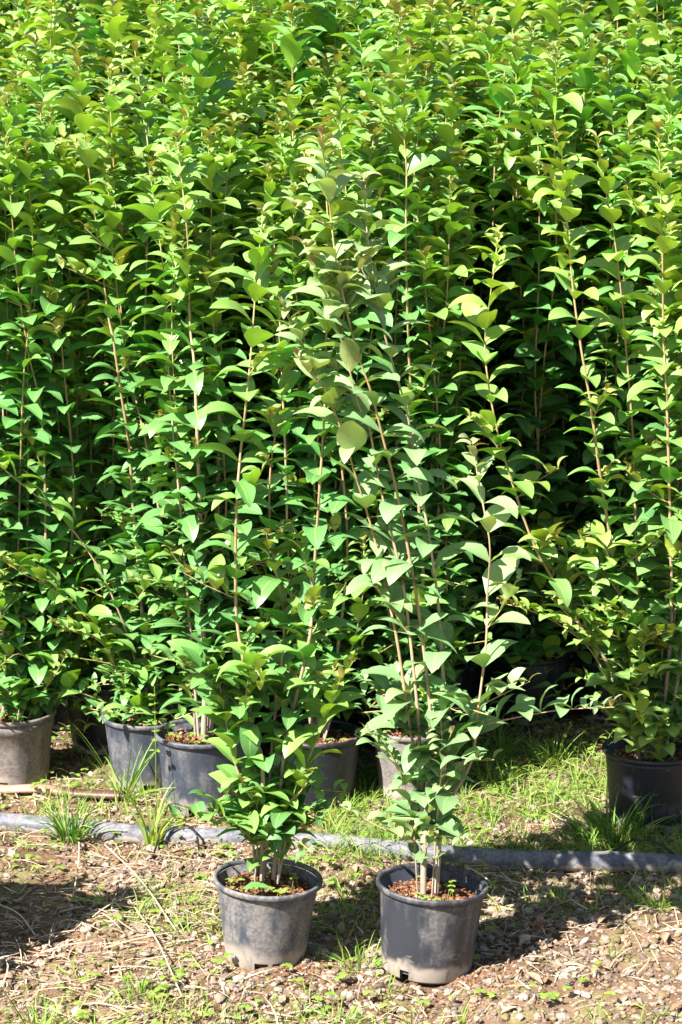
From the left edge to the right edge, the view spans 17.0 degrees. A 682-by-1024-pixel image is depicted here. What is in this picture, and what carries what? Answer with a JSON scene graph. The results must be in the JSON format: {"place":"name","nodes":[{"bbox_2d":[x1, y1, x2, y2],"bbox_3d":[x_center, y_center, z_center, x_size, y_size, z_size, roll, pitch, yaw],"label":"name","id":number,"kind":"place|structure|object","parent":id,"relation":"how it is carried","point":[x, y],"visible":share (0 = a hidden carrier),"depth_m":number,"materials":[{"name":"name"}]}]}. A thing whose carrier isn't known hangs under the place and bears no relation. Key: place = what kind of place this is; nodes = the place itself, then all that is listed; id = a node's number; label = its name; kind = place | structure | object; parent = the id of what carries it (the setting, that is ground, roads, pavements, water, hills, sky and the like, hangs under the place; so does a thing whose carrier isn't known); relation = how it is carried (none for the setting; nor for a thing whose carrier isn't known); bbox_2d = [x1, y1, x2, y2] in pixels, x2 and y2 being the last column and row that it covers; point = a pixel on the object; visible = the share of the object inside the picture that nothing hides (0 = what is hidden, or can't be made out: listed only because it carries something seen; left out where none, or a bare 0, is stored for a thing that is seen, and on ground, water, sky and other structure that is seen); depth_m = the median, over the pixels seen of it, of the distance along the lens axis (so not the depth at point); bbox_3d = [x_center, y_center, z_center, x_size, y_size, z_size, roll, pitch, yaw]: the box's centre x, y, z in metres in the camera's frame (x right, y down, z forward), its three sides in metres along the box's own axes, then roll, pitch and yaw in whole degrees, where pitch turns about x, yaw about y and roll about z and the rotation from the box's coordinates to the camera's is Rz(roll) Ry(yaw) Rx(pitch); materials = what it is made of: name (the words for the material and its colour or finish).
{"place":"outdoors","nodes":[
{"label":"outdoors","id":0,"kind":"place"},
{"bbox_2d":[0,707,681,1023],"bbox_3d":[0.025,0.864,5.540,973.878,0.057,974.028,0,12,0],"label":"ground","id":1,"kind":"structure","parent":0,"point":[19,878],"depth_m":5.16,"materials":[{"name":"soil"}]},
{"bbox_2d":[3,989,88,1023],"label":"grass tuft","id":2,"kind":"object","parent":1,"relation":"on","point":[34,1016],"visible":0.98,"depth_m":4.64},
{"bbox_2d":[0,85,113,784],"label":"potted shrub","id":3,"kind":"object","parent":1,"relation":"on","point":[31,687],"visible":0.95,"depth_m":6.09,"materials":[{"name":"green plant"}]},
{"bbox_2d":[0,784,125,799],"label":"plastic strip","id":4,"kind":"object","parent":1,"relation":"on","point":[20,788],"visible":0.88,"depth_m":6.05,"materials":[{"name":"plastic"}]},
{"bbox_2d":[21,781,133,850],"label":"grass tuft","id":5,"kind":"object","parent":1,"relation":"on","point":[60,829],"visible":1,"depth_m":5.71,"materials":[{"name":"plant"}]},
{"bbox_2d":[29,63,166,755],"bbox_3d":[-0.656,-0.266,6.273,0.453,1.906,0.409,-4,12,-18],"label":"potted shrub","id":6,"kind":"object","parent":1,"relation":"on","point":[91,728],"visible":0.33,"depth_m":6.26,"materials":[{"name":"green plant"}]},
{"bbox_2d":[65,726,175,804],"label":"grass tuft","id":7,"kind":"object","parent":1,"relation":"on","point":[132,782],"visible":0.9,"depth_m":5.97,"materials":[{"name":"plant"}]},
{"bbox_2d":[0,40,241,791],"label":"potted shrub","id":8,"kind":"object","parent":1,"relation":"on","point":[137,671],"visible":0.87,"depth_m":6.00,"materials":[{"name":"green plant"}]},
{"bbox_2d":[105,966,173,999],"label":"grass tuft","id":9,"kind":"object","parent":1,"relation":"on","point":[141,988],"visible":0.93,"depth_m":4.81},
{"bbox_2d":[104,844,176,930],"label":"dry stalk","id":10,"kind":"object","parent":1,"relation":"on","point":[142,882],"visible":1,"depth_m":5.38,"materials":[{"name":"plant"}]},
{"bbox_2d":[117,779,181,846],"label":"grass tuft","id":11,"kind":"object","parent":1,"relation":"on","point":[153,835],"visible":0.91,"depth_m":5.68,"materials":[{"name":"plant"}]},
{"bbox_2d":[148,686,161,787],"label":"climbing weed","id":12,"kind":"object","parent":1,"relation":"on","point":[155,722],"visible":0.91,"depth_m":5.82,"materials":[{"name":"green plant"}]},
{"bbox_2d":[129,900,181,994],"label":"dry stalk","id":13,"kind":"object","parent":1,"relation":"on","point":[159,946],"visible":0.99,"depth_m":5.00,"materials":[{"name":"plant"}]},
{"bbox_2d":[121,112,269,815],"bbox_3d":[-0.356,-0.112,5.814,0.392,1.791,0.403,0,12,0],"label":"potted shrub","id":14,"kind":"object","parent":1,"relation":"on","point":[190,760],"visible":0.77,"depth_m":5.80,"materials":[{"name":"green plant"}]},
{"bbox_2d":[148,3,270,716],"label":"potted shrub","id":15,"kind":"object","parent":1,"relation":"on","point":[205,69],"visible":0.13,"depth_m":6.18,"materials":[{"name":"green plant"}]},
{"bbox_2d":[206,1,270,87],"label":"potted shrub","id":16,"kind":"object","parent":1,"relation":"on","point":[245,31],"depth_m":7.85,"materials":[{"name":"green plant"}]},
{"bbox_2d":[139,116,392,969],"bbox_3d":[-0.175,0.092,4.828,0.448,1.839,0.379,-10,15,-39],"label":"potted shrub","id":17,"kind":"object","parent":1,"relation":"on","point":[261,927],"visible":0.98,"depth_m":4.89,"materials":[{"name":"green plant"}]},
{"bbox_2d":[243,882,267,888],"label":"fallen leaf","id":18,"kind":"object","parent":17,"relation":"on","point":[250,885],"visible":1,"depth_m":4.94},
{"bbox_2d":[240,79,388,751],"bbox_3d":[-0.088,-0.240,6.299,0.404,1.883,0.448,-6,13,-28],"label":"potted shrub","id":19,"kind":"object","parent":1,"relation":"on","point":[289,104],"visible":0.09,"depth_m":6.18,"materials":[{"name":"green plant"}]},
{"bbox_2d":[225,77,404,811],"bbox_3d":[-0.070,-0.165,5.910,0.485,1.892,0.421,0,12,0],"label":"potted shrub","id":20,"kind":"object","parent":1,"relation":"on","point":[338,734],"visible":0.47,"depth_m":5.88,"materials":[{"name":"green plant"}]},
{"bbox_2d":[0,728,668,1023],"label":"potting crumbs","id":21,"kind":"object","parent":1,"relation":"on","point":[467,978],"visible":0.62,"depth_m":4.92,"materials":[{"name":"soil"}]},
{"bbox_2d":[299,992,375,1023],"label":"grass tuft","id":22,"kind":"object","parent":1,"relation":"on","point":[323,1012],"visible":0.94,"depth_m":4.69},
{"bbox_2d":[0,714,680,1023],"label":"clover","id":23,"kind":"object","parent":1,"relation":"on","point":[157,989],"visible":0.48,"depth_m":5.39,"materials":[{"name":"green plant"}]},
{"bbox_2d":[0,708,681,1023],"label":"grass","id":24,"kind":"structure","parent":1,"relation":"on","point":[491,815],"depth_m":5.69,"materials":[{"name":"plant"}]},
{"bbox_2d":[0,759,681,1023],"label":"dry straw","id":25,"kind":"object","parent":1,"relation":"on","point":[178,957],"visible":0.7,"depth_m":5.10,"materials":[{"name":"plant"}]},
{"bbox_2d":[0,720,681,1023],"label":"soil clods","id":26,"kind":"object","parent":1,"relation":"on","point":[662,994],"visible":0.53,"depth_m":5.13,"materials":[{"name":"soil"}]},
{"bbox_2d":[0,812,681,873],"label":"irrigation pipe","id":27,"kind":"object","parent":1,"relation":"on","point":[611,861],"visible":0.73,"depth_m":5.57,"materials":[{"name":"grey plastic"}]},
{"bbox_2d":[151,824,200,858],"bbox_3d":[-0.405,0.819,5.645,0.124,0.045,0.154,0,12,0],"label":"drip hose","id":28,"kind":"object","parent":27,"relation":"on","point":[186,825],"visible":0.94,"depth_m":5.65,"materials":[{"name":"black plastic"}]},
{"bbox_2d":[596,838,674,870],"bbox_3d":[0.778,0.849,5.519,0.305,0.063,0.137,5,13,22],"label":"drip hose","id":29,"kind":"object","parent":27,"relation":"on","point":[646,839],"visible":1,"depth_m":5.58,"materials":[{"name":"black plastic"}]},
{"bbox_2d":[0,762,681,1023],"bbox_3d":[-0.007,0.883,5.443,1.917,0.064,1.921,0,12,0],"label":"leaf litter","id":30,"kind":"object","parent":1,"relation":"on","point":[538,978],"visible":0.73,"depth_m":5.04,"materials":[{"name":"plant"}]},
{"bbox_2d":[318,933,387,973],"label":"grass tuft","id":31,"kind":"object","parent":1,"relation":"on","point":[358,960],"visible":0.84,"depth_m":4.96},
{"bbox_2d":[358,819,418,850],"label":"grass tuft","id":32,"kind":"object","parent":1,"relation":"on","point":[394,837],"visible":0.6,"depth_m":5.65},
{"bbox_2d":[336,0,469,758],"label":"potted shrub","id":33,"kind":"object","parent":1,"relation":"on","point":[390,51],"visible":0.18,"depth_m":6.14,"materials":[{"name":"green plant"}]},
{"bbox_2d":[336,36,495,803],"bbox_3d":[0.190,-0.225,5.912,0.450,1.981,0.453,0,12,0],"label":"potted shrub","id":34,"kind":"object","parent":1,"relation":"on","point":[436,253],"visible":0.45,"depth_m":5.90,"materials":[{"name":"green plant"}]},
{"bbox_2d":[268,125,621,983],"bbox_3d":[0.220,0.104,4.783,0.754,1.817,0.272,1,12,6],"label":"potted shrub","id":35,"kind":"object","parent":1,"relation":"on","point":[430,917],"visible":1,"depth_m":4.80,"materials":[{"name":"green plant"}]},
{"bbox_2d":[460,698,583,722],"bbox_3d":[0.000,0.237,8.535,6.400,0.042,3.780,0,12,0],"label":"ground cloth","id":36,"kind":"object","parent":1,"relation":"on","point":[574,714],"depth_m":6.75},
{"bbox_2d":[0,1,21,77],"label":"potted shrub","id":37,"kind":"object","parent":36,"relation":"on","point":[9,26],"depth_m":8.17,"materials":[{"name":"green plant"}]},
{"bbox_2d":[0,0,21,76],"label":"potted shrub","id":38,"kind":"object","parent":36,"relation":"on","point":[6,15],"depth_m":7.91,"materials":[{"name":"green plant"}]},
{"bbox_2d":[0,13,29,262],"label":"potted shrub","id":39,"kind":"object","parent":36,"relation":"on","point":[8,35],"visible":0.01,"depth_m":6.83,"materials":[{"name":"green plant"}]},
{"bbox_2d":[0,0,64,381],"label":"potted shrub","id":40,"kind":"object","parent":36,"relation":"on","point":[4,51],"visible":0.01,"depth_m":7.65,"materials":[{"name":"green plant"}]},
{"bbox_2d":[0,56,66,648],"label":"potted shrub","id":41,"kind":"object","parent":36,"relation":"on","point":[27,98],"visible":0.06,"depth_m":6.66,"materials":[{"name":"green plant"}]},
{"bbox_2d":[0,3,90,425],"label":"potted shrub","id":42,"kind":"object","parent":36,"relation":"on","point":[2,83],"depth_m":7.12,"materials":[{"name":"green plant"}]},
{"bbox_2d":[3,0,102,477],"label":"potted shrub","id":43,"kind":"object","parent":36,"relation":"on","point":[55,17],"visible":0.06,"depth_m":6.89,"materials":[{"name":"green plant"}]},
{"bbox_2d":[13,0,97,199],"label":"potted shrub","id":44,"kind":"object","parent":36,"relation":"on","point":[32,9],"depth_m":7.81,"materials":[{"name":"green plant"}]},
{"bbox_2d":[0,0,122,440],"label":"potted shrub","id":45,"kind":"object","parent":36,"relation":"on","point":[19,8],"visible":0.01,"depth_m":7.32,"materials":[{"name":"green plant"}]},
{"bbox_2d":[9,33,122,730],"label":"potted shrub","id":46,"kind":"object","parent":36,"relation":"on","point":[48,82],"visible":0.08,"depth_m":6.43,"materials":[{"name":"green plant"}]},
{"bbox_2d":[18,115,156,601],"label":"potted shrub","id":47,"kind":"object","parent":36,"relation":"on","point":[84,295],"visible":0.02,"depth_m":6.75,"materials":[{"name":"green plant"}]},
{"bbox_2d":[31,0,152,455],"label":"potted shrub","id":48,"kind":"object","parent":36,"relation":"on","point":[79,26],"visible":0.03,"depth_m":7.12,"materials":[{"name":"green plant"}]},
{"bbox_2d":[62,0,149,284],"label":"potted shrub","id":49,"kind":"object","parent":36,"relation":"on","point":[80,17],"depth_m":7.61,"materials":[{"name":"green plant"}]},
{"bbox_2d":[78,0,190,397],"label":"potted shrub","id":50,"kind":"object","parent":36,"relation":"on","point":[136,16],"visible":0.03,"depth_m":7.33,"materials":[{"name":"green plant"}]},
{"bbox_2d":[87,0,184,447],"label":"potted shrub","id":51,"kind":"object","parent":36,"relation":"on","point":[116,27],"visible":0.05,"depth_m":6.84,"materials":[{"name":"green plant"}]},
{"bbox_2d":[99,0,182,132],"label":"potted shrub","id":52,"kind":"object","parent":36,"relation":"on","point":[134,2],"visible":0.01,"depth_m":7.83,"materials":[{"name":"green plant"}]},
{"bbox_2d":[96,77,224,690],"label":"potted shrub","id":53,"kind":"object","parent":36,"relation":"on","point":[150,289],"visible":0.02,"depth_m":6.46,"materials":[{"name":"green plant"}]},
{"bbox_2d":[143,0,218,337],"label":"potted shrub","id":54,"kind":"object","parent":36,"relation":"on","point":[180,10],"depth_m":7.57,"materials":[{"name":"green plant"}]},
{"bbox_2d":[127,0,252,505],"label":"potted shrub","id":55,"kind":"object","parent":36,"relation":"on","point":[175,17],"visible":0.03,"depth_m":6.59,"materials":[{"name":"green plant"}]},
{"bbox_2d":[131,0,253,398],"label":"potted shrub","id":56,"kind":"object","parent":36,"relation":"on","point":[166,65],"depth_m":7.13,"materials":[{"name":"green plant"}]},
{"bbox_2d":[191,0,279,361],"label":"potted shrub","id":57,"kind":"object","parent":36,"relation":"on","point":[244,8],"depth_m":7.37,"materials":[{"name":"green plant"}]},
{"bbox_2d":[192,0,290,502],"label":"potted shrub","id":58,"kind":"object","parent":36,"relation":"on","point":[249,50],"visible":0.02,"depth_m":6.80,"materials":[{"name":"green plant"}]},
{"bbox_2d":[204,62,286,723],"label":"potted shrub","id":59,"kind":"object","parent":36,"relation":"on","point":[247,100],"visible":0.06,"depth_m":6.43,"materials":[{"name":"green plant"}]},
{"bbox_2d":[216,0,334,119],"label":"potted shrub","id":60,"kind":"object","parent":36,"relation":"on","point":[295,30],"depth_m":7.58,"materials":[{"name":"green plant"}]},
{"bbox_2d":[247,0,324,453],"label":"potted shrub","id":61,"kind":"object","parent":36,"relation":"on","point":[266,27],"visible":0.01,"depth_m":7.11,"materials":[{"name":"green plant"}]},
{"bbox_2d":[246,0,334,634],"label":"potted shrub","id":62,"kind":"object","parent":36,"relation":"on","point":[295,53],"visible":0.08,"depth_m":6.57,"materials":[{"name":"green plant"}]},
{"bbox_2d":[260,0,364,118],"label":"potted shrub","id":63,"kind":"object","parent":36,"relation":"on","point":[321,37],"visible":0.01,"depth_m":7.83,"materials":[{"name":"green plant"}]},
{"bbox_2d":[274,0,365,116],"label":"potted shrub","id":64,"kind":"object","parent":36,"relation":"on","point":[326,17],"depth_m":7.33,"materials":[{"name":"green plant"}]},
{"bbox_2d":[271,36,378,455],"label":"potted shrub","id":65,"kind":"object","parent":36,"relation":"on","point":[314,92],"visible":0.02,"depth_m":6.84,"materials":[{"name":"green plant"}]},
{"bbox_2d":[263,86,390,728],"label":"potted shrub","id":66,"kind":"object","parent":36,"relation":"on","point":[341,234],"visible":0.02,"depth_m":6.47,"materials":[{"name":"green plant"}]},
{"bbox_2d":[328,0,414,103],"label":"potted shrub","id":67,"kind":"object","parent":36,"relation":"on","point":[351,26],"visible":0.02,"depth_m":7.61,"materials":[{"name":"green plant"}]},
{"bbox_2d":[327,0,416,514],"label":"potted shrub","id":68,"kind":"object","parent":36,"relation":"on","point":[366,37],"visible":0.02,"depth_m":6.60,"materials":[{"name":"green plant"}]},
{"bbox_2d":[325,45,418,445],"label":"potted shrub","id":69,"kind":"object","parent":36,"relation":"on","point":[340,59],"visible":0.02,"depth_m":7.16,"materials":[{"name":"green plant"}]},
{"bbox_2d":[358,0,441,109],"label":"potted shrub","id":70,"kind":"object","parent":36,"relation":"on","point":[373,4],"depth_m":7.89,"materials":[{"name":"green plant"}]},
{"bbox_2d":[362,0,442,313],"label":"potted shrub","id":71,"kind":"object","parent":36,"relation":"on","point":[369,14],"depth_m":7.34,"materials":[{"name":"green plant"}]},
{"bbox_2d":[387,0,482,445],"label":"potted shrub","id":72,"kind":"object","parent":36,"relation":"on","point":[435,18],"visible":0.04,"depth_m":6.83,"materials":[{"name":"green plant"}]},
{"bbox_2d":[388,104,494,723],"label":"potted shrub","id":73,"kind":"object","parent":36,"relation":"on","point":[469,632],"visible":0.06,"depth_m":6.54,"materials":[{"name":"green plant"}]},
{"bbox_2d":[419,0,493,264],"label":"potted shrub","id":74,"kind":"object","parent":36,"relation":"on","point":[455,9],"visible":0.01,"depth_m":7.51,"materials":[{"name":"green plant"}]},
{"bbox_2d":[407,36,533,700],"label":"potted shrub","id":75,"kind":"object","parent":36,"relation":"on","point":[447,58],"visible":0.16,"depth_m":6.71,"materials":[{"name":"green plant"}]},
{"bbox_2d":[422,0,520,438],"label":"potted shrub","id":76,"kind":"object","parent":36,"relation":"on","point":[455,17],"visible":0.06,"depth_m":7.12,"materials":[{"name":"green plant"}]},
{"bbox_2d":[462,0,528,278],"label":"potted shrub","id":77,"kind":"object","parent":36,"relation":"on","point":[503,24],"depth_m":7.85,"materials":[{"name":"green plant"}]},
{"bbox_2d":[452,0,543,410],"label":"potted shrub","id":78,"kind":"object","parent":36,"relation":"on","point":[513,18],"visible":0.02,"depth_m":7.28,"materials":[{"name":"green plant"}]},
{"bbox_2d":[459,14,570,628],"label":"potted shrub","id":79,"kind":"object","parent":36,"relation":"on","point":[488,103],"visible":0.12,"depth_m":6.90,"materials":[{"name":"green plant"}]},
{"bbox_2d":[489,0,559,168],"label":"potted shrub","id":80,"kind":"object","parent":36,"relation":"on","point":[530,3],"visible":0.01,"depth_m":8.00,"materials":[{"name":"green plant"}]},
{"bbox_2d":[466,34,609,725],"bbox_3d":[0.555,-0.367,6.569,0.459,1.984,0.466,9,15,38],"label":"potted shrub","id":81,"kind":"object","parent":36,"relation":"on","point":[540,648],"visible":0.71,"depth_m":6.52,"materials":[{"name":"green plant"}]},
{"bbox_2d":[497,0,584,414],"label":"potted shrub","id":82,"kind":"object","parent":36,"relation":"on","point":[570,10],"depth_m":7.60,"materials":[{"name":"green plant"}]},
{"bbox_2d":[506,0,599,469],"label":"potted shrub","id":83,"kind":"object","parent":36,"relation":"on","point":[553,20],"visible":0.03,"depth_m":7.08,"materials":[{"name":"green plant"}]},
{"bbox_2d":[496,32,625,702],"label":"potted shrub","id":84,"kind":"object","parent":36,"relation":"on","point":[585,80],"visible":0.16,"depth_m":6.73,"materials":[{"name":"green plant"}]},
{"bbox_2d":[537,0,608,399],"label":"potted shrub","id":85,"kind":"object","parent":36,"relation":"on","point":[590,9],"visible":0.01,"depth_m":7.84,"materials":[{"name":"green plant"}]},
{"bbox_2d":[523,14,636,496],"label":"potted shrub","id":86,"kind":"object","parent":36,"relation":"on","point":[541,28],"visible":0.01,"depth_m":7.37,"materials":[{"name":"green plant"}]},
{"bbox_2d":[540,0,666,622],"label":"potted shrub","id":87,"kind":"object","parent":36,"relation":"on","point":[583,29],"visible":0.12,"depth_m":6.87,"materials":[{"name":"green plant"}]},
{"bbox_2d":[548,54,669,726],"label":"potted shrub","id":88,"kind":"object","parent":36,"relation":"on","point":[615,99],"visible":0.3,"depth_m":6.46,"materials":[{"name":"green plant"}]},
{"bbox_2d":[577,0,663,422],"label":"potted shrub","id":89,"kind":"object","parent":36,"relation":"on","point":[614,7],"visible":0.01,"depth_m":7.62,"materials":[{"name":"green plant"}]},
{"bbox_2d":[588,0,661,129],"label":"potted shrub","id":90,"kind":"object","parent":36,"relation":"on","point":[623,21],"visible":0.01,"depth_m":8.09,"materials":[{"name":"green plant"}]},
{"bbox_2d":[583,38,681,488],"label":"potted shrub","id":91,"kind":"object","parent":36,"relation":"on","point":[621,222],"visible":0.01,"depth_m":7.18,"materials":[{"name":"green plant"}]},
{"bbox_2d":[598,23,681,576],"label":"potted shrub","id":92,"kind":"object","parent":36,"relation":"on","point":[669,58],"visible":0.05,"depth_m":6.64,"materials":[{"name":"green plant"}]},
{"bbox_2d":[613,0,681,421],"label":"potted shrub","id":93,"kind":"object","parent":36,"relation":"on","point":[647,47],"visible":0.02,"depth_m":7.37,"materials":[{"name":"green plant"}]},
{"bbox_2d":[621,6,677,52],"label":"potted shrub","id":94,"kind":"object","parent":36,"relation":"on","point":[659,10],"visible":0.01,"depth_m":8.37,"materials":[{"name":"green plant"}]},
{"bbox_2d":[629,7,681,489],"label":"potted shrub","id":95,"kind":"object","parent":36,"relation":"on","point":[679,117],"visible":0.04,"depth_m":6.93,"materials":[{"name":"green plant"}]},
{"bbox_2d":[633,0,681,310],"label":"potted shrub","id":96,"kind":"object","parent":36,"relation":"on","point":[666,4],"visible":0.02,"depth_m":7.86,"materials":[{"name":"green plant"}]},
{"bbox_2d":[484,818,560,849],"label":"grass tuft","id":97,"kind":"object","parent":1,"relation":"on","point":[523,845],"visible":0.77,"depth_m":5.62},
{"bbox_2d":[514,720,582,769],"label":"grass tuft","id":98,"kind":"object","parent":1,"relation":"on","point":[547,756],"visible":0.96,"depth_m":6.30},
{"bbox_2d":[447,115,681,834],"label":"potted shrub","id":99,"kind":"object","parent":1,"relation":"on","point":[645,753],"visible":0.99,"depth_m":5.68,"materials":[{"name":"green plant"}]},
{"bbox_2d":[592,929,634,958],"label":"grass tuft","id":100,"kind":"object","parent":1,"relation":"on","point":[612,949],"visible":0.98,"depth_m":5.00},
{"bbox_2d":[550,780,680,850],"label":"grass tuft","id":101,"kind":"object","parent":1,"relation":"on","point":[635,832],"visible":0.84,"depth_m":5.68,"materials":[{"name":"plant"}]},
{"bbox_2d":[621,74,681,736],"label":"potted shrub","id":102,"kind":"object","parent":1,"relation":"on","point":[668,105],"visible":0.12,"depth_m":6.21,"materials":[{"name":"green plant"}]},
{"bbox_2d":[622,876,680,911],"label":"grass tuft","id":103,"kind":"object","parent":1,"relation":"on","point":[657,904],"visible":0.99,"depth_m":5.26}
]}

